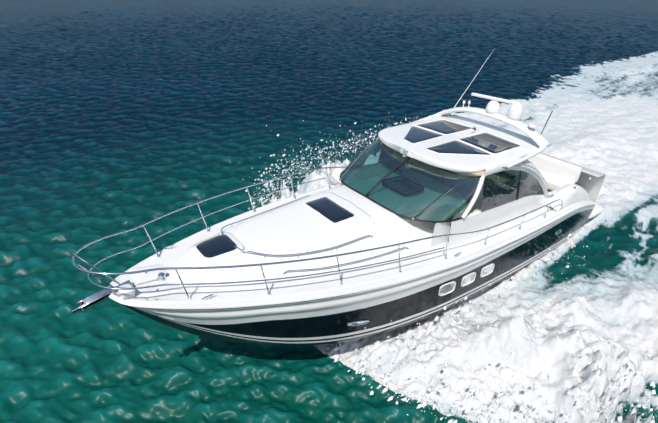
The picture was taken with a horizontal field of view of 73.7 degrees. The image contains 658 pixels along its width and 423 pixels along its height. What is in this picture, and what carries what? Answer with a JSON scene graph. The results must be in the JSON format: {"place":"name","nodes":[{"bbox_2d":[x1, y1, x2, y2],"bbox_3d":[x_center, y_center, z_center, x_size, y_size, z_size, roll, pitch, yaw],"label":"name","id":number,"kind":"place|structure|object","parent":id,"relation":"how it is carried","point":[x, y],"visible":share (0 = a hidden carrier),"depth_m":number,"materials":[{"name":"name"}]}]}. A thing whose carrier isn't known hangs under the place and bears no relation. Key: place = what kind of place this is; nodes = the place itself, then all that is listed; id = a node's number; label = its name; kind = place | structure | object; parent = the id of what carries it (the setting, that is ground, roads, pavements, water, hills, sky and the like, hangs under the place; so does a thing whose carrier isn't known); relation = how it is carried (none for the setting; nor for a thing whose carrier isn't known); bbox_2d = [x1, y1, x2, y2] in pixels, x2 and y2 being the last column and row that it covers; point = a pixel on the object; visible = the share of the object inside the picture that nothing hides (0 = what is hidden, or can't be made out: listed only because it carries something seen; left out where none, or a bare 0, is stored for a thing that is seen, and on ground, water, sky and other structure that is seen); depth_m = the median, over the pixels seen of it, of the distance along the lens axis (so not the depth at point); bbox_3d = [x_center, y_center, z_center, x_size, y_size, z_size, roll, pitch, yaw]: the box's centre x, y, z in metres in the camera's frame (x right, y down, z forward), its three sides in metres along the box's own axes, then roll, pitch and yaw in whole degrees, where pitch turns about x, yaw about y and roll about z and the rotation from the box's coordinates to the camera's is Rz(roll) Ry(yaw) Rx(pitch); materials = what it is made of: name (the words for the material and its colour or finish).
{"place":"outdoors","nodes":[
{"label":"outdoors","id":0,"kind":"place"},
{"bbox_2d":[0,0,657,422],"bbox_3d":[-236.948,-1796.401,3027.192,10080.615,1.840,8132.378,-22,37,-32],"label":"sea water","id":1,"kind":"structure","parent":0,"point":[116,116],"depth_m":17.39,"materials":[{"name":"teal liquid"}]},
{"bbox_2d":[243,115,656,422],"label":"sea spray","id":2,"kind":"object","parent":1,"relation":"on","point":[499,393],"visible":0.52,"depth_m":9.09,"materials":[{"name":"white liquid"}]},
{"bbox_3d":[1.039,0.456,11.860,13.200,3.025,2.177,-18,35,-34],"label":"starboard hull","id":3,"kind":"object","parent":1,"relation":"in","visible":0},
{"bbox_2d":[108,184,364,286],"bbox_3d":[-1.091,0.032,9.653,7.600,0.855,2.114,-18,35,-34],"label":"foredeck","id":4,"kind":"object","parent":3,"relation":"on","point":[178,253],"visible":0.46,"depth_m":8.55,"materials":[{"name":"white plastic"}]},
{"bbox_2d":[73,253,119,284],"bbox_3d":[-3.520,0.886,6.665,0.521,0.779,0.025,-18,35,-34],"label":"railing post","id":5,"kind":"object","parent":4,"relation":"on","point":[78,257],"visible":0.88,"depth_m":6.60,"materials":[{"name":"silver metal"}]},
{"bbox_2d":[130,264,166,283],"bbox_3d":[-3.016,1.025,7.362,0.520,0.062,0.490,-18,35,-34],"label":"anchor locker hatch","id":6,"kind":"object","parent":4,"relation":"on","point":[143,277],"visible":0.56,"depth_m":7.32,"materials":[{"name":"white plastic"}]},
{"bbox_2d":[143,226,158,255],"bbox_3d":[-3.101,0.516,7.644,0.151,0.688,0.023,-7,32,-12],"label":"stanchion","id":7,"kind":"object","parent":4,"relation":"on","point":[150,240],"visible":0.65,"depth_m":7.64,"materials":[{"name":"silver metal"}]},
{"bbox_2d":[197,204,207,229],"bbox_3d":[-2.491,0.117,8.661,0.147,0.687,0.024,-10,32,-16],"label":"stanchion","id":8,"kind":"object","parent":4,"relation":"on","point":[202,216],"visible":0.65,"depth_m":8.64,"materials":[{"name":"silver metal"}]},
{"bbox_2d":[221,195,309,235],"bbox_3d":[-1.276,0.003,9.033,2.692,0.453,0.318,-36,46,-45],"label":"trunk handrail","id":9,"kind":"object","parent":4,"relation":"on","point":[261,213],"visible":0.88,"depth_m":9.05,"materials":[{"name":"silver metal"}]},
{"bbox_2d":[87,178,444,289],"bbox_3d":[-1.228,0.460,8.231,5.911,0.555,3.909,-18,35,-34],"label":"bow rail","id":10,"kind":"object","parent":4,"relation":"on","point":[90,280],"visible":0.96,"depth_m":7.28,"materials":[{"name":"silver metal"}]},
{"bbox_2d":[234,191,374,247],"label":"cabin roof","id":11,"kind":"structure","parent":4,"relation":"on","point":[293,224],"depth_m":8.43,"materials":[{"name":"white plastic"}]},
{"bbox_2d":[304,197,355,224],"bbox_3d":[0.009,-0.035,9.046,0.620,0.056,1.080,-18,35,-34],"label":"hatch frame","id":12,"kind":"object","parent":11,"relation":"on","point":[331,222],"visible":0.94,"depth_m":8.80,"materials":[{"name":"white plastic"}]},
{"bbox_2d":[306,197,353,222],"bbox_3d":[0.010,-0.046,9.040,0.540,0.042,1.000,-18,35,-34],"label":"deck hatch","id":13,"kind":"object","parent":12,"relation":"in","point":[330,210],"visible":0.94,"depth_m":8.99,"materials":[{"name":"black glass"}]},
{"bbox_2d":[340,170,461,222],"bbox_3d":[1.305,-0.430,9.971,1.321,0.193,3.298,-18,35,-34],"label":"base frame","id":14,"kind":"object","parent":4,"relation":"on","point":[390,210],"visible":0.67,"depth_m":9.12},
{"bbox_2d":[341,139,480,220],"bbox_3d":[1.578,-0.804,9.993,1.930,0.820,3.280,-18,35,-34],"label":"windshield","id":15,"kind":"object","parent":14,"relation":"attached to","point":[410,187],"visible":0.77,"depth_m":9.37,"materials":[{"name":"teal glass"}]},
{"bbox_2d":[365,157,410,195],"bbox_3d":[1.335,-0.800,9.778,1.342,0.694,0.045,-18,35,-34],"label":"mullion","id":16,"kind":"object","parent":15,"relation":"attached to","point":[390,172],"visible":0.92,"depth_m":9.73},
{"bbox_2d":[415,185,454,218],"bbox_3d":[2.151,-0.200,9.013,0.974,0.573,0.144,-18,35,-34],"label":"wiper arm","id":17,"kind":"object","parent":14,"relation":"attached to","point":[434,201],"visible":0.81,"depth_m":9.01},
{"bbox_2d":[378,115,495,156],"bbox_3d":[2.611,-2.052,11.292,3.550,0.216,1.520,-18,35,-34],"label":"hardtop","id":18,"kind":"object","parent":14,"relation":"on","point":[391,137],"visible":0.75,"depth_m":10.89,"materials":[{"name":"white plastic"}]},
{"bbox_2d":[404,126,442,142],"bbox_3d":[2.069,-1.904,10.792,1.140,0.059,1.040,-18,35,-34],"label":"skylight glass","id":19,"kind":"object","parent":18,"relation":"on","point":[415,134],"visible":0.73,"depth_m":10.70,"materials":[{"name":"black glass"}]},
{"bbox_2d":[403,125,443,143],"bbox_3d":[2.071,-1.911,10.788,1.157,0.064,1.059,-18,35,-34],"label":"skylight frame","id":20,"kind":"object","parent":19,"relation":"attached to","point":[421,141],"visible":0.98,"depth_m":10.63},
{"bbox_2d":[410,110,444,122],"bbox_3d":[2.648,-2.570,12.155,1.737,0.316,0.229,-18,35,-34],"label":"radar arch leg","id":21,"kind":"object","parent":18,"relation":"on","point":[434,116],"visible":0.46,"depth_m":12.36,"materials":[{"name":"white plastic"}]},
{"bbox_2d":[417,120,470,133],"bbox_3d":[3.010,-2.209,11.453,1.160,0.065,1.040,-18,35,-34],"label":"skylight glass","id":22,"kind":"object","parent":18,"relation":"on","point":[444,126],"visible":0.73,"depth_m":11.40,"materials":[{"name":"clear glass"}]},
{"bbox_2d":[415,119,471,134],"bbox_3d":[3.010,-2.216,11.449,1.181,0.069,1.061,-18,35,-34],"label":"skylight frame","id":23,"kind":"object","parent":22,"relation":"attached to","point":[442,133],"visible":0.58,"depth_m":11.45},
{"bbox_2d":[450,50,493,113],"bbox_3d":[4.060,-3.680,12.521,1.562,1.761,0.034,-18,35,-34],"label":"antenna","id":24,"kind":"object","parent":18,"relation":"on","point":[470,83],"visible":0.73,"depth_m":12.51,"materials":[{"name":"silver metal"}]},
{"bbox_2d":[440,107,550,146],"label":"radar arch","id":25,"kind":"structure","parent":18,"relation":"on","point":[538,138],"depth_m":10.91,"materials":[{"name":"white plastic"}]},
{"bbox_2d":[485,100,499,113],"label":"satellite dome","id":26,"kind":"structure","parent":25,"relation":"on","point":[492,106],"depth_m":11.21,"materials":[{"name":"white plastic"}]},
{"bbox_2d":[507,102,522,120],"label":"radar dome","id":27,"kind":"structure","parent":25,"relation":"on","point":[515,112],"depth_m":10.81,"materials":[{"name":"white plastic"}]},
{"bbox_2d":[528,124,536,129],"bbox_3d":[4.906,-2.026,10.602,0.200,0.170,0.200,-18,35,-34],"label":"gps mushroom","id":28,"kind":"object","parent":25,"relation":"on","point":[532,125],"depth_m":10.53,"materials":[{"name":"white plastic"}]},
{"bbox_2d":[404,126,538,172],"bbox_3d":[3.539,-1.435,10.258,3.550,0.216,1.520,-18,35,-34],"label":"hardtop","id":29,"kind":"object","parent":14,"relation":"on","point":[465,163],"visible":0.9,"depth_m":9.70,"materials":[{"name":"white plastic"}]},
{"bbox_2d":[426,140,489,154],"bbox_3d":[2.911,-1.344,9.852,1.140,0.059,1.040,-18,35,-34],"label":"skylight glass","id":30,"kind":"object","parent":29,"relation":"on","point":[455,147],"visible":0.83,"depth_m":9.95,"materials":[{"name":"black glass"}]},
{"bbox_2d":[425,139,492,155],"bbox_3d":[2.913,-1.352,9.850,1.157,0.064,1.060,-18,35,-34],"label":"skylight frame","id":31,"kind":"object","parent":30,"relation":"attached to","point":[462,154],"visible":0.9,"depth_m":9.83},
{"bbox_2d":[460,133,519,152],"bbox_3d":[3.852,-1.649,10.514,1.160,0.065,1.040,-18,35,-34],"label":"skylight glass","id":32,"kind":"object","parent":29,"relation":"on","point":[491,143],"visible":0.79,"depth_m":10.47,"materials":[{"name":"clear glass"}]},
{"bbox_2d":[458,132,521,153],"bbox_3d":[3.853,-1.656,10.510,1.181,0.069,1.061,-18,35,-34],"label":"skylight frame","id":33,"kind":"object","parent":32,"relation":"attached to","point":[488,151],"visible":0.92,"depth_m":10.44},
{"bbox_2d":[506,141,547,168],"bbox_3d":[4.521,-1.324,10.066,1.737,0.316,0.229,-18,35,-34],"label":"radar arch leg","id":34,"kind":"object","parent":29,"relation":"on","point":[540,149],"visible":0.96,"depth_m":10.07,"materials":[{"name":"white plastic"}]},
{"bbox_2d":[462,175,484,218],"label":"pillar","id":35,"kind":"structure","parent":14,"relation":"attached to","point":[475,197],"depth_m":9.21,"materials":[{"name":"white plastic"}]},
{"bbox_2d":[109,203,596,345],"bbox_3d":[2.367,1.339,10.379,13.200,3.025,2.177,-18,35,-34],"label":"hull","id":36,"kind":"object","parent":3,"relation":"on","point":[320,318],"visible":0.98,"depth_m":8.32,"materials":[{"name":"black paint"}]},
{"bbox_2d":[110,197,499,304],"bbox_3d":[0.199,0.890,8.214,7.600,0.855,2.114,-18,35,-34],"label":"foredeck","id":37,"kind":"object","parent":36,"relation":"on","point":[388,227],"visible":0.69,"depth_m":7.91,"materials":[{"name":"white plastic"}]},
{"bbox_2d":[77,264,118,291],"bbox_3d":[-3.325,1.016,6.448,0.521,0.779,0.025,-18,35,-34],"label":"pulpit brace","id":38,"kind":"object","parent":37,"relation":"attached to","point":[99,278],"visible":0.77,"depth_m":6.40,"materials":[{"name":"silver metal"}]},
{"bbox_2d":[83,280,131,304],"bbox_3d":[-3.402,1.265,6.763,0.700,0.031,0.150,-27,40,-28],"label":"pulpit plate","id":39,"kind":"object","parent":37,"relation":"on","point":[115,291],"visible":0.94,"depth_m":6.76,"materials":[{"name":"silver metal"}]},
{"bbox_2d":[77,286,109,304],"bbox_3d":[-3.584,1.309,6.736,0.500,0.110,0.012,-29,41,-26],"label":"pulpit cheek","id":40,"kind":"object","parent":39,"relation":"attached to","point":[93,295],"visible":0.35,"depth_m":6.70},
{"bbox_2d":[72,286,117,314],"bbox_3d":[-3.546,1.348,6.683,0.700,0.075,0.022,-31,41,-25],"label":"anchor shank","id":41,"kind":"object","parent":39,"relation":"in","point":[75,311],"visible":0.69,"depth_m":6.62,"materials":[{"name":"silver metal"}]},
{"bbox_2d":[79,291,114,312],"bbox_3d":[-3.492,1.370,6.634,0.500,0.110,0.012,-29,41,-26],"label":"pulpit cheek","id":42,"kind":"object","parent":39,"relation":"attached to","point":[96,302],"visible":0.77,"depth_m":6.62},
{"bbox_2d":[117,284,134,299],"bbox_3d":[-3.102,1.223,6.713,0.220,0.130,0.190,27,29,37],"label":"panel","id":43,"kind":"object","parent":37,"relation":"on","point":[125,294],"visible":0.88,"depth_m":6.65,"materials":[{"name":"white plastic"}]},
{"bbox_2d":[143,280,179,296],"bbox_3d":[-2.686,1.244,6.995,0.520,0.062,0.321,-18,35,-34],"label":"deck hatch","id":44,"kind":"object","parent":37,"relation":"on","point":[151,291],"visible":0.98,"depth_m":6.98,"materials":[{"name":"white plastic"}]},
{"bbox_2d":[157,272,169,281],"bbox_3d":[-2.722,1.061,7.250,0.240,0.105,0.160,-18,35,-34],"label":"windlass","id":45,"kind":"object","parent":37,"relation":"on","point":[161,277],"depth_m":7.19,"materials":[{"name":"silver metal"}]},
{"bbox_2d":[175,270,188,297],"bbox_3d":[-2.222,1.100,6.663,0.151,0.688,0.023,-43,51,-49],"label":"stanchion","id":46,"kind":"object","parent":37,"relation":"on","point":[182,283],"visible":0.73,"depth_m":6.64,"materials":[{"name":"silver metal"}]},
{"bbox_2d":[190,232,243,266],"bbox_3d":[-1.971,0.663,7.687,0.800,0.173,0.773,-18,35,-34],"label":"hatch coaming","id":47,"kind":"object","parent":37,"relation":"on","point":[201,258],"visible":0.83,"depth_m":7.48,"materials":[{"name":"white plastic"}]},
{"bbox_2d":[196,234,236,257],"bbox_3d":[-1.967,0.605,7.655,0.600,0.054,0.577,-18,35,-34],"label":"deck hatch","id":48,"kind":"object","parent":47,"relation":"in","point":[216,246],"visible":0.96,"depth_m":7.62,"materials":[{"name":"black glass"}]},
{"bbox_2d":[260,265,268,292],"bbox_3d":[-1.024,1.092,7.024,0.147,0.687,0.024,-37,47,-45],"label":"stanchion","id":49,"kind":"object","parent":37,"relation":"on","point":[264,278],"visible":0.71,"depth_m":6.98,"materials":[{"name":"silver metal"}]},
{"bbox_2d":[234,235,372,255],"bbox_3d":[-0.348,0.620,7.998,2.692,0.453,0.317,-11,32,-17],"label":"trunk handrail","id":50,"kind":"object","parent":37,"relation":"on","point":[305,252],"visible":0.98,"depth_m":7.85,"materials":[{"name":"silver metal"}]},
{"bbox_2d":[336,256,341,282],"bbox_3d":[0.176,1.008,7.527,0.142,0.686,0.025,-24,38,-35],"label":"stanchion","id":51,"kind":"object","parent":37,"relation":"on","point":[339,269],"visible":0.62,"depth_m":7.49,"materials":[{"name":"silver metal"}]},
{"bbox_2d":[283,247,408,274],"bbox_3d":[0.429,0.929,8.246,2.739,0.430,0.127,-15,34,-23],"label":"handrail","id":52,"kind":"object","parent":37,"relation":"on","point":[344,263],"visible":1,"depth_m":8.09,"materials":[{"name":"silver metal"}]},
{"bbox_2d":[398,245,400,270],"bbox_3d":[1.303,0.867,8.108,0.142,0.685,0.025,-23,38,-34],"label":"stanchion","id":53,"kind":"object","parent":37,"relation":"on","point":[399,257],"visible":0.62,"depth_m":8.07,"materials":[{"name":"silver metal"}]},
{"bbox_2d":[346,320,368,325],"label":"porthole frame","id":54,"kind":"object","parent":36,"relation":"attached to","point":[347,324],"visible":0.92,"depth_m":8.45,"materials":[{"name":"silver metal"}]},
{"bbox_2d":[438,281,455,295],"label":"porthole frame","id":55,"kind":"object","parent":36,"relation":"attached to","point":[444,285],"visible":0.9,"depth_m":9.34,"materials":[{"name":"silver metal"}]},
{"bbox_2d":[440,283,454,294],"bbox_3d":[2.532,1.651,9.387,0.490,0.360,0.039,-18,35,-28],"label":"porthole glass","id":56,"kind":"object","parent":55,"relation":"in","point":[445,289],"visible":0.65,"depth_m":9.39,"materials":[{"name":"white glass"}]},
{"bbox_2d":[461,272,475,286],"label":"porthole frame","id":57,"kind":"object","parent":36,"relation":"attached to","point":[466,276],"visible":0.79,"depth_m":9.72,"materials":[{"name":"silver metal"}]},
{"bbox_2d":[462,274,474,285],"bbox_3d":[3.106,1.511,9.766,0.507,0.332,0.042,-18,35,-34],"label":"porthole glass","id":58,"kind":"object","parent":57,"relation":"in","point":[468,279],"visible":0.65,"depth_m":9.77,"materials":[{"name":"white glass"}]},
{"bbox_2d":[480,263,494,276],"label":"porthole frame","id":59,"kind":"object","parent":36,"relation":"attached to","point":[485,267],"visible":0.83,"depth_m":10.12,"materials":[{"name":"silver metal"}]},
{"bbox_2d":[481,265,493,275],"bbox_3d":[3.667,1.363,10.158,0.507,0.327,0.038,-18,35,-34],"label":"porthole glass","id":60,"kind":"object","parent":59,"relation":"in","point":[487,270],"visible":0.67,"depth_m":10.16,"materials":[{"name":"white glass"}]},
{"bbox_2d":[485,201,594,242],"bbox_3d":[5.863,0.142,11.688,5.568,1.042,0.485,-23,38,-33],"label":"side deck","id":61,"kind":"object","parent":36,"relation":"on","point":[512,230],"visible":0.83,"depth_m":10.76,"materials":[{"name":"white plastic"}]},
{"bbox_2d":[448,189,557,247],"bbox_3d":[5.102,-0.108,11.238,6.615,1.676,0.213,-22,37,-33],"label":"cabin side","id":62,"kind":"object","parent":61,"relation":"on","point":[475,221],"visible":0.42,"depth_m":10.10,"materials":[{"name":"white plastic"}]},
{"bbox_2d":[484,158,554,194],"bbox_3d":[4.649,-0.693,10.500,3.418,1.673,0.138,-20,36,-30],"label":"arch band","id":63,"kind":"object","parent":62,"relation":"attached to","point":[493,169],"visible":0.96,"depth_m":10.08,"materials":[{"name":"white plastic"}]},
{"bbox_2d":[481,170,543,211],"bbox_3d":[4.457,-0.596,10.357,2.880,1.150,0.135,-18,35,-34],"label":"side glass","id":64,"kind":"object","parent":63,"relation":"attached to","point":[500,188],"visible":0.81,"depth_m":10.02,"materials":[{"name":"glass"}]},
{"bbox_2d":[517,170,521,199],"bbox_3d":[4.479,-0.618,10.334,0.036,0.719,0.156,-8,32,-14],"label":"window divider","id":65,"kind":"object","parent":64,"relation":"attached to","point":[519,185],"visible":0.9,"depth_m":10.33,"materials":[{"name":"black metal"}]},
{"bbox_2d":[502,164,547,189],"bbox_3d":[4.705,-0.747,10.405,2.248,1.253,0.070,-20,36,-29],"label":"window frame","id":66,"kind":"object","parent":63,"relation":"attached to","point":[533,168],"visible":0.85,"depth_m":10.37,"materials":[{"name":"silver metal"}]},
{"bbox_2d":[547,183,591,211],"bbox_3d":[6.892,-0.371,12.495,2.703,1.051,0.472,-24,38,-34],"label":"stern side panel","id":67,"kind":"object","parent":61,"relation":"on","point":[566,193],"depth_m":11.88,"materials":[{"name":"white plastic"}]},
{"bbox_2d":[349,321,366,324],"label":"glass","id":68,"kind":"object","parent":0,"point":[358,323],"visible":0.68,"depth_m":8.47,"materials":[{"name":"silver metal"}]},
{"bbox_2d":[378,138,481,177],"bbox_3d":[2.116,-1.311,10.173,0.618,0.090,3.035,-18,35,-34],"label":"windshield frame","id":69,"kind":"object","parent":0,"point":[454,172],"visible":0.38,"depth_m":9.27,"materials":[{"name":"metal"}]},
{"bbox_2d":[471,93,520,103],"bbox_3d":[4.253,-2.883,11.225,1.280,0.075,0.090,24,35,33],"label":"radar antenna","id":70,"kind":"object","parent":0,"point":[493,98],"visible":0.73,"depth_m":11.20,"materials":[{"name":"white plastic"}]},
{"bbox_2d":[468,171,551,204],"bbox_3d":[3.919,-0.201,12.451,6.950,0.001,3.120,-18,35,-34],"label":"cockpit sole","id":71,"kind":"object","parent":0,"point":[479,199],"visible":0.02,"depth_m":13.55,"materials":[{"name":"beige"}]},
{"bbox_2d":[431,222,451,246],"bbox_3d":[4.845,-0.110,11.116,6.948,1.647,0.127,-22,37,-32],"label":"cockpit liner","id":72,"kind":"object","parent":71,"relation":"on","point":[444,228],"visible":0.06,"depth_m":9.19,"materials":[{"name":"white plastic"}]},
{"bbox_2d":[470,203,481,210],"bbox_3d":[3.462,0.208,10.816,1.500,0.280,0.750,-18,35,-34],"label":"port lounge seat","id":73,"kind":"object","parent":71,"relation":"on","point":[475,206],"visible":0.1,"depth_m":11.17,"materials":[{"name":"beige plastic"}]},
{"bbox_2d":[538,168,574,190],"bbox_3d":[6.172,-1.263,13.837,0.700,0.300,2.900,-18,35,-34],"label":"seat","id":74,"kind":"object","parent":71,"relation":"on","point":[554,181],"visible":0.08,"depth_m":12.98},
{"bbox_2d":[528,154,581,182],"bbox_3d":[6.488,-1.641,13.895,0.200,0.500,2.900,-18,35,-34],"label":"bench back","id":75,"kind":"object","parent":74,"relation":"attached to","point":[572,172],"visible":0.48,"depth_m":13.27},
{"bbox_2d":[588,203,603,218],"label":"swim platform","id":76,"kind":"structure","parent":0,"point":[598,209],"depth_m":13.94,"materials":[{"name":"white plastic"}]},
{"bbox_2d":[540,153,605,215],"bbox_3d":[6.792,-1.177,14.444,0.550,1.490,3.800,-18,35,-34],"label":"stern transom","id":77,"kind":"object","parent":76,"relation":"on","point":[592,186],"visible":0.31,"depth_m":13.35,"materials":[{"name":"white plastic"}]},
{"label":"side deck","id":78,"kind":"object","parent":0,"visible":0},
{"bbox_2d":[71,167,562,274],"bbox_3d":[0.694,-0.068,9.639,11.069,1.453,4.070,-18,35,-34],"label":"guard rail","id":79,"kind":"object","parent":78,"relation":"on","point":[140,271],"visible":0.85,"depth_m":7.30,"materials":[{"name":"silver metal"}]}
]}

